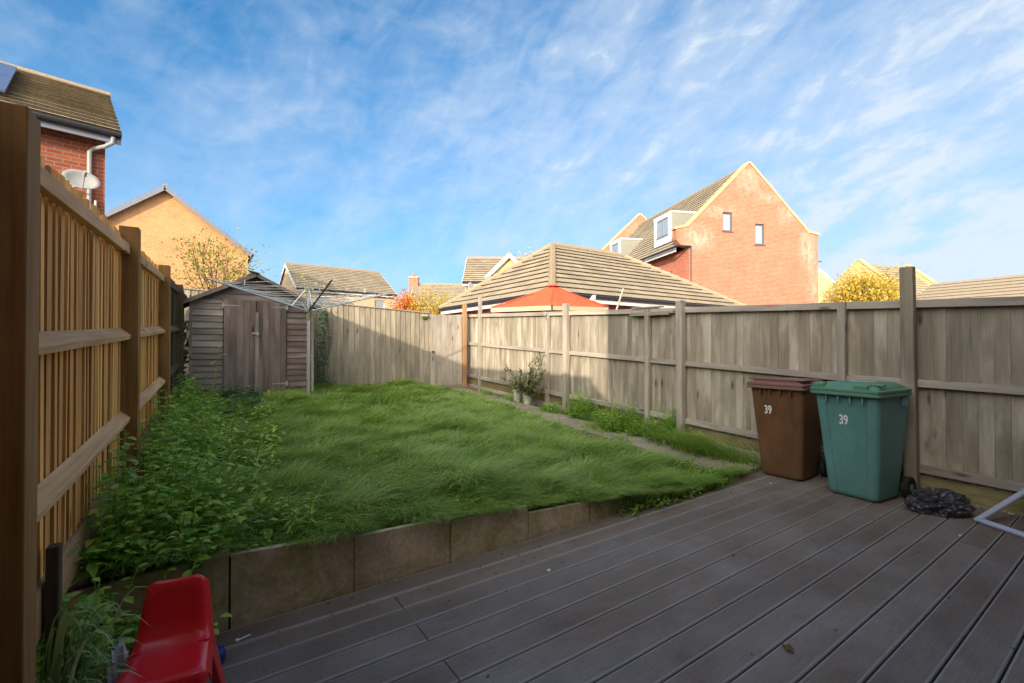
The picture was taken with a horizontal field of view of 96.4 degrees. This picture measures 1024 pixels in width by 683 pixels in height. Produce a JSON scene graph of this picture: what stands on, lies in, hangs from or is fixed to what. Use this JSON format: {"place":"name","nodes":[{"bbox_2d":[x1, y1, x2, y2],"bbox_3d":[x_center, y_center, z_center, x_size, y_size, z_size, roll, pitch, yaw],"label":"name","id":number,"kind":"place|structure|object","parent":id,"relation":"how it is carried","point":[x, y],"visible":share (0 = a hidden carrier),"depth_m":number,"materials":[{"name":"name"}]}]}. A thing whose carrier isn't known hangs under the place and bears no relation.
{"place":"outdoors","nodes":[
{"label":"outdoors","id":0,"kind":"place"},
{"bbox_2d":[0,61,121,214],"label":"brick house","id":1,"kind":"structure","parent":0,"point":[80,127],"depth_m":8.87,"materials":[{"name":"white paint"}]},
{"bbox_2d":[105,183,253,289],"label":"brick house","id":2,"kind":"structure","parent":0,"point":[164,213],"depth_m":21.73,"materials":[{"name":"brick"}]},
{"bbox_2d":[279,262,397,308],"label":"brick house","id":3,"kind":"structure","parent":0,"point":[358,279],"depth_m":33.10,"materials":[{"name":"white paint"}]},
{"bbox_2d":[316,297,331,301],"bbox_3d":[-12.877,-2.507,31.297,1.000,1.000,0.074,0,-1,-37],"label":"window","id":4,"kind":"structure","parent":3,"relation":"in","point":[321,297],"depth_m":31.37,"materials":[{"name":"white paint"}]},
{"bbox_2d":[374,300,384,307],"bbox_3d":[-9.756,-2.512,33.636,0.800,1.050,0.065,0,-1,-37],"label":"window","id":5,"kind":"structure","parent":3,"relation":"in","point":[377,303],"depth_m":33.65,"materials":[{"name":"white paint"}]},
{"bbox_2d":[67,389,761,629],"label":"garden soil","id":6,"kind":"structure","parent":0,"point":[84,583],"depth_m":2.13,"materials":[{"name":"brown soil"}]},
{"bbox_2d":[173,397,199,462],"bbox_3d":[-2.393,0.714,3.322,0.248,0.624,0.164,0,-1,-9],"label":"tall weed","id":7,"kind":"object","parent":6,"relation":"on","point":[187,418],"visible":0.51,"depth_m":3.30,"materials":[{"name":"green plant"}]},
{"bbox_2d":[198,350,225,444],"bbox_3d":[-2.501,0.519,3.798,0.245,0.955,0.123,0,-1,13],"label":"tall weed","id":8,"kind":"object","parent":6,"relation":"on","point":[210,406],"visible":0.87,"depth_m":3.81,"materials":[{"name":"green plant"}]},
{"bbox_2d":[175,382,265,416],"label":"broad leaved weeds","id":9,"kind":"object","parent":6,"relation":"on","point":[234,394],"visible":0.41,"depth_m":6.52,"materials":[{"name":"green plant"}]},
{"bbox_2d":[235,437,264,494],"bbox_3d":[-1.705,0.877,3.001,0.183,0.512,0.172,0,-1,15],"label":"tall weed","id":10,"kind":"object","parent":6,"relation":"on","point":[255,463],"visible":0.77,"depth_m":3.00,"materials":[{"name":"green plant"}]},
{"bbox_2d":[183,270,321,393],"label":"garden shed","id":11,"kind":"structure","parent":6,"relation":"on","point":[261,342],"depth_m":7.45,"materials":[{"name":"brown wood"}]},
{"bbox_2d":[222,299,255,391],"bbox_3d":[-4.396,0.089,7.370,0.474,1.510,0.028,0,-1,-34],"label":"door","id":12,"kind":"structure","parent":11,"relation":"in","point":[239,322],"depth_m":7.37,"materials":[{"name":"brown wood"}]},
{"bbox_2d":[257,301,287,392],"bbox_3d":[-3.999,0.092,7.642,0.464,1.510,0.028,0,-1,-34],"label":"door","id":13,"kind":"structure","parent":11,"relation":"in","point":[272,315],"depth_m":7.63,"materials":[{"name":"brown wood"}]},
{"bbox_2d":[67,373,480,586],"bbox_3d":[-2.554,0.850,4.811,2.335,0.922,5.848,0,-1,-34],"label":"weed bed","id":14,"kind":"object","parent":6,"relation":"on","point":[165,455],"visible":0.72,"depth_m":2.59,"materials":[{"name":"green plant"}]},
{"bbox_2d":[206,278,388,396],"bbox_3d":[-3.257,0.088,7.345,1.656,1.952,2.267,0,-1,11],"label":"rotary dryer","id":15,"kind":"object","parent":6,"relation":"on","point":[308,309],"visible":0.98,"depth_m":7.36,"materials":[{"name":"metal"}]},
{"bbox_2d":[183,287,432,385],"bbox_3d":[-3.996,0.206,9.703,4.974,2.348,0.180,0,-1,-34],"label":"garden fence","id":16,"kind":"object","parent":6,"relation":"on","point":[375,345],"visible":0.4,"depth_m":10.23,"materials":[{"name":"brown wood"}]},
{"bbox_2d":[314,306,336,382],"bbox_3d":[-3.912,0.070,9.528,0.492,1.612,0.182,0,-1,-34],"label":"ivy","id":17,"kind":"object","parent":16,"relation":"attached to","point":[325,312],"visible":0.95,"depth_m":9.52,"materials":[{"name":"green plant"}]},
{"bbox_2d":[314,373,336,385],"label":"dark bush","id":18,"kind":"object","parent":6,"relation":"on","point":[326,381],"visible":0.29,"depth_m":9.35,"materials":[{"name":"green plant"}]},
{"bbox_2d":[62,495,673,636],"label":"retaining wall","id":19,"kind":"structure","parent":6,"relation":"on","point":[275,580],"depth_m":2.62,"materials":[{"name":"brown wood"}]},
{"bbox_2d":[181,544,210,577],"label":"trailing vine","id":20,"kind":"object","parent":19,"relation":"on","point":[196,557],"visible":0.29,"depth_m":2.16,"materials":[{"name":"green plant"}]},
{"bbox_2d":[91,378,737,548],"bbox_3d":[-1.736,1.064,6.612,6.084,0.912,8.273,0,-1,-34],"label":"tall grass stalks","id":21,"kind":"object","parent":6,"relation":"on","point":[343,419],"depth_m":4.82,"materials":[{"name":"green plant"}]},
{"bbox_2d":[83,461,756,578],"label":"overhanging grass","id":22,"kind":"structure","parent":6,"relation":"on","point":[586,493],"depth_m":3.00,"materials":[{"name":"green plant"}]},
{"bbox_2d":[462,304,466,386],"bbox_3d":[-1.194,0.100,11.496,0.085,2.080,0.100,0,-1,-34],"label":"gate post","id":23,"kind":"object","parent":6,"relation":"on","point":[464,344],"visible":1,"depth_m":11.46,"materials":[{"name":"orange wood"}]},
{"bbox_2d":[430,315,461,385],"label":"garden gate","id":24,"kind":"structure","parent":23,"relation":"attached to","point":[446,349],"depth_m":11.22,"materials":[{"name":"brown wood"}]},
{"bbox_2d":[479,389,496,395],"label":"ground weed","id":25,"kind":"object","parent":6,"relation":"on","point":[487,392],"visible":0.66,"depth_m":10.39,"materials":[{"name":"green plant"}]},
{"bbox_2d":[513,389,521,401],"bbox_3d":[0.121,1.128,9.478,0.216,0.250,0.216,0,-1,-34],"label":"plant pot","id":26,"kind":"object","parent":6,"relation":"on","point":[517,396],"visible":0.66,"depth_m":9.40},
{"bbox_2d":[523,392,532,404],"bbox_3d":[0.319,1.145,9.153,0.216,0.250,0.216,0,-1,-34],"label":"plant pot","id":27,"kind":"object","parent":6,"relation":"on","point":[529,397],"visible":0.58,"depth_m":9.08,"materials":[{"name":"grey ceramic"}]},
{"bbox_2d":[500,351,547,395],"bbox_3d":[0.177,0.648,9.210,0.493,0.919,1.463,0,-1,-34],"label":"rose bush","id":28,"kind":"object","parent":27,"relation":"in","point":[527,389],"visible":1,"depth_m":8.99,"materials":[{"name":"green plant"}]},
{"bbox_2d":[539,401,568,413],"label":"ground weed","id":29,"kind":"object","parent":6,"relation":"on","point":[553,408],"visible":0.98,"depth_m":8.38,"materials":[{"name":"green plant"}]},
{"bbox_2d":[453,388,693,463],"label":"path weeds","id":30,"kind":"object","parent":6,"relation":"on","point":[622,438],"visible":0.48,"depth_m":6.91,"materials":[{"name":"green plant"}]},
{"bbox_2d":[566,387,600,421],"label":"ground weed","id":31,"kind":"object","parent":6,"relation":"on","point":[578,408],"visible":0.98,"depth_m":7.86,"materials":[{"name":"green plant"}]},
{"bbox_2d":[566,418,638,436],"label":"grass tuft","id":32,"kind":"object","parent":6,"relation":"on","point":[597,427],"visible":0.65,"depth_m":7.02,"materials":[{"name":"green plant"}]},
{"bbox_2d":[592,399,652,437],"bbox_3d":[1.722,1.155,7.016,0.764,0.524,1.014,0,-1,-34],"label":"ground weed","id":33,"kind":"object","parent":6,"relation":"on","point":[614,418],"visible":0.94,"depth_m":6.92,"materials":[{"name":"green plant"}]},
{"bbox_2d":[576,469,753,505],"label":"spilling grass","id":34,"kind":"structure","parent":6,"relation":"on","point":[635,492],"depth_m":4.04,"materials":[{"name":"green plant"}]},
{"bbox_2d":[642,401,692,440],"bbox_3d":[2.201,1.171,6.496,0.542,0.605,0.710,0,-1,-8],"label":"ground weed","id":35,"kind":"object","parent":6,"relation":"on","point":[668,423],"visible":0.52,"depth_m":6.47,"materials":[{"name":"green plant"}]},
{"bbox_2d":[593,458,744,516],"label":"creeping weeds","id":36,"kind":"object","parent":6,"relation":"on","point":[663,501],"visible":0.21,"depth_m":4.24,"materials":[{"name":"green plant"}]},
{"bbox_2d":[627,421,760,474],"bbox_3d":[2.188,1.305,5.936,1.372,0.403,2.701,0,-1,-34],"label":"grass tuft","id":37,"kind":"object","parent":6,"relation":"on","point":[693,442],"visible":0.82,"depth_m":5.78,"materials":[{"name":"green plant"}]},
{"bbox_2d":[707,447,760,470],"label":"grass tuft","id":38,"kind":"object","parent":6,"relation":"on","point":[746,457],"visible":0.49,"depth_m":5.47,"materials":[{"name":"green plant"}]},
{"bbox_2d":[408,273,464,313],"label":"brick house","id":39,"kind":"structure","parent":0,"point":[450,290],"depth_m":44.77,"materials":[{"name":"brick"}]},
{"bbox_2d":[0,0,1023,305],"label":"sky","id":40,"kind":"structure","parent":0,"point":[397,139],"materials":[{"name":"blue"}]},
{"bbox_2d":[36,377,995,682],"bbox_3d":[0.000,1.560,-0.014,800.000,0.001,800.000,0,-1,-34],"label":"ground","id":41,"kind":"structure","parent":0,"point":[458,386],"depth_m":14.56,"materials":[{"name":"green plant"}]},
{"bbox_2d":[0,101,187,682],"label":"garden fence","id":42,"kind":"object","parent":41,"relation":"on","point":[91,328],"visible":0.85,"depth_m":1.73,"materials":[{"name":"brown wood"}]},
{"bbox_2d":[44,542,62,679],"bbox_3d":[-1.594,1.084,1.590,0.035,0.750,0.050,0,-1,-34],"label":"timber peg","id":43,"kind":"object","parent":42,"relation":"attached to","point":[53,579],"visible":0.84,"depth_m":1.57,"materials":[{"name":"brown wood"}]},
{"bbox_2d":[183,320,191,386],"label":"ivy","id":44,"kind":"object","parent":42,"relation":"attached to","point":[186,352],"visible":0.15,"depth_m":7.00,"materials":[{"name":"green plant"}]},
{"bbox_2d":[154,228,276,289],"bbox_3d":[-7.058,-0.573,10.908,2.620,4.379,2.098,0,-1,-34],"label":"birch tree","id":45,"kind":"object","parent":41,"relation":"on","point":[205,268],"visible":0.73,"depth_m":10.69,"materials":[{"name":"yellow plant"}]},
{"bbox_2d":[292,276,324,300],"bbox_3d":[-4.706,0.041,10.338,0.748,3.140,0.658,0,-1,20],"label":"sapling","id":46,"kind":"object","parent":41,"relation":"on","point":[307,287],"visible":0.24,"depth_m":10.42,"materials":[{"name":"yellow plant"}]},
{"bbox_2d":[382,288,421,310],"bbox_3d":[-7.387,-0.903,30.297,3.132,5.381,3.479,0,-1,0],"label":"autumn tree","id":47,"kind":"object","parent":41,"relation":"on","point":[406,301],"visible":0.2,"depth_m":29.91,"materials":[{"name":"orange plant"}]},
{"bbox_2d":[402,279,453,314],"bbox_3d":[-5.192,-1.151,29.848,4.231,5.868,2.960,0,-1,-34],"label":"autumn tree","id":48,"kind":"object","parent":41,"relation":"on","point":[429,308],"visible":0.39,"depth_m":29.50,"materials":[{"name":"plant"}]},
{"bbox_2d":[462,256,523,290],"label":"rendered house","id":49,"kind":"structure","parent":41,"relation":"on","point":[477,270],"depth_m":26.86,"materials":[{"name":"tile"}]},
{"bbox_2d":[484,252,516,277],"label":"rendered house","id":50,"kind":"structure","parent":41,"relation":"on","point":[508,259],"depth_m":25.84,"materials":[{"name":"paint"}]},
{"bbox_2d":[490,284,608,392],"bbox_3d":[0.931,0.126,11.278,2.193,3.065,2.008,0,-1,-44],"label":"garden canopy","id":51,"kind":"object","parent":41,"relation":"on","point":[552,298],"visible":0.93,"depth_m":10.99,"materials":[{"name":"orange"}]},
{"bbox_2d":[590,295,595,301],"bbox_3d":[2.018,0.171,11.513,0.140,2.700,0.120,0,-1,-34],"label":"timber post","id":52,"kind":"object","parent":41,"relation":"on","point":[593,298],"visible":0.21,"depth_m":11.51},
{"bbox_2d":[455,266,1023,517],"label":"garden fence","id":53,"kind":"object","parent":41,"relation":"on","point":[956,365],"visible":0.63,"depth_m":5.29,"materials":[{"name":"grey wood"}]},
{"bbox_2d":[820,261,919,302],"bbox_3d":[20.525,-1.464,26.858,5.045,6.443,4.791,0,-1,39],"label":"golden tree","id":54,"kind":"object","parent":41,"relation":"on","point":[878,291],"visible":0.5,"depth_m":26.19,"materials":[{"name":"yellow plant"}]},
{"bbox_2d":[870,542,1023,682],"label":"deck base","id":55,"kind":"object","parent":41,"relation":"on","point":[973,627],"depth_m":2.19,"materials":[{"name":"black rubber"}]},
{"bbox_2d":[207,470,1023,682],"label":"deck","id":56,"kind":"structure","parent":55,"relation":"on","point":[682,596],"depth_m":2.48,"materials":[{"name":"grey wood"}]},
{"bbox_2d":[36,586,156,682],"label":"strap leaved plant","id":57,"kind":"object","parent":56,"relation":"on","point":[78,671],"visible":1,"depth_m":1.45,"materials":[{"name":"green plant"}]},
{"bbox_2d":[101,633,128,682],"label":"carrier bag","id":58,"kind":"object","parent":56,"relation":"on","point":[114,676],"visible":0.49,"depth_m":1.65,"materials":[{"name":"white plastic"}]},
{"bbox_2d":[36,528,232,682],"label":"ground cover","id":59,"kind":"object","parent":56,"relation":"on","point":[109,554],"visible":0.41,"depth_m":2.00,"materials":[{"name":"green plant"}]},
{"bbox_2d":[115,574,225,682],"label":"child chair","id":60,"kind":"object","parent":56,"relation":"on","point":[175,637],"visible":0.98,"depth_m":1.74,"materials":[{"name":"red plastic"}]},
{"bbox_2d":[217,645,225,663],"bbox_3d":[-1.324,1.404,2.038,0.086,0.068,0.086,0,-1,-34],"label":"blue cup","id":61,"kind":"object","parent":56,"relation":"on","point":[222,651],"visible":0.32,"depth_m":2.04,"materials":[{"name":"blue plastic"}]},
{"bbox_2d":[236,634,250,641],"bbox_3d":[-1.298,1.432,2.210,0.065,0.009,0.018,0,-1,-44],"label":"litter stick","id":62,"kind":"object","parent":56,"relation":"on","point":[237,639],"visible":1,"depth_m":2.21,"materials":[{"name":"white plastic"}]},
{"bbox_2d":[277,471,1015,677],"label":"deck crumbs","id":63,"kind":"object","parent":56,"relation":"on","point":[487,676],"visible":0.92,"depth_m":2.85,"materials":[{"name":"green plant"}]},
{"bbox_2d":[747,377,827,480],"bbox_3d":[3.038,0.930,5.012,0.725,1.068,0.586,0,-1,-36],"label":"wheelie bin","id":64,"kind":"object","parent":56,"relation":"on","point":[789,432],"visible":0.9,"depth_m":4.82,"materials":[{"name":"brown plastic"}]},
{"bbox_2d":[782,643,792,651],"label":"dry leaf","id":65,"kind":"object","parent":56,"relation":"on","point":[789,647],"visible":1,"depth_m":2.14,"materials":[{"name":"brown plant"}]},
{"bbox_2d":[810,380,915,501],"bbox_3d":[3.338,0.915,4.354,0.725,1.085,0.586,0,-1,-28],"label":"wheelie bin","id":66,"kind":"object","parent":56,"relation":"on","point":[863,425],"visible":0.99,"depth_m":4.18,"materials":[{"name":"teal plastic"}]},
{"bbox_2d":[757,461,1022,516],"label":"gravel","id":67,"kind":"structure","parent":56,"relation":"on","point":[984,507],"depth_m":3.85,"materials":[{"name":"gravel"}]},
{"bbox_2d":[903,487,976,517],"bbox_3d":[3.621,1.347,3.889,0.501,0.208,0.319,0,-1,14],"label":"bin bag","id":68,"kind":"object","parent":56,"relation":"on","point":[943,502],"visible":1,"depth_m":3.82,"materials":[{"name":"black plastic"}]},
{"bbox_2d":[974,489,1023,537],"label":"metal frame","id":69,"kind":"object","parent":56,"relation":"on","point":[990,512],"visible":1,"depth_m":3.66,"materials":[{"name":"white metal"}]},
{"bbox_2d":[438,242,746,394],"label":"hipped garage","id":70,"kind":"structure","parent":0,"point":[605,277],"depth_m":17.28,"materials":[{"name":"tile"}]},
{"bbox_2d":[453,388,761,475],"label":"path","id":71,"kind":"structure","parent":0,"point":[635,440],"depth_m":6.53,"materials":[{"name":"grey concrete"}]},
{"bbox_2d":[616,288,623,309],"bbox_3d":[2.343,-0.751,10.187,0.046,0.947,0.750,0,-1,35],"label":"timber pole","id":72,"kind":"object","parent":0,"point":[619,298],"visible":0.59,"depth_m":10.30,"materials":[{"name":"beige wood"}]},
{"bbox_2d":[602,161,821,304],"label":"brick house","id":73,"kind":"structure","parent":0,"point":[743,234],"depth_m":27.09,"materials":[{"name":"orange"}]},
{"bbox_2d":[722,212,733,232],"bbox_3d":[12.508,-6.932,26.707,0.754,1.170,0.339,0,-1,-14],"label":"window","id":74,"kind":"structure","parent":73,"relation":"in","point":[727,217],"depth_m":26.71,"materials":[{"name":"grey"}]},
{"bbox_2d":[754,224,765,245],"bbox_3d":[14.611,-6.303,27.126,0.744,1.300,0.334,0,-1,-13],"label":"window","id":75,"kind":"structure","parent":73,"relation":"in","point":[759,228],"depth_m":27.13,"materials":[{"name":"grey"}]},
{"bbox_2d":[818,268,834,302],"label":"brick house","id":76,"kind":"structure","parent":0,"point":[824,280],"depth_m":47.93,"materials":[{"name":"brick"}]},
{"bbox_2d":[822,259,936,302],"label":"brick house","id":77,"kind":"structure","parent":0,"point":[923,281],"depth_m":40.30,"materials":[{"name":"brick"},{"name":"roof tile"},{"name":"white paint"}]},
{"bbox_2d":[916,274,1023,299],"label":"long barn roof","id":78,"kind":"structure","parent":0,"point":[1008,286],"depth_m":24.44,"materials":[{"name":"tile"}]}
]}

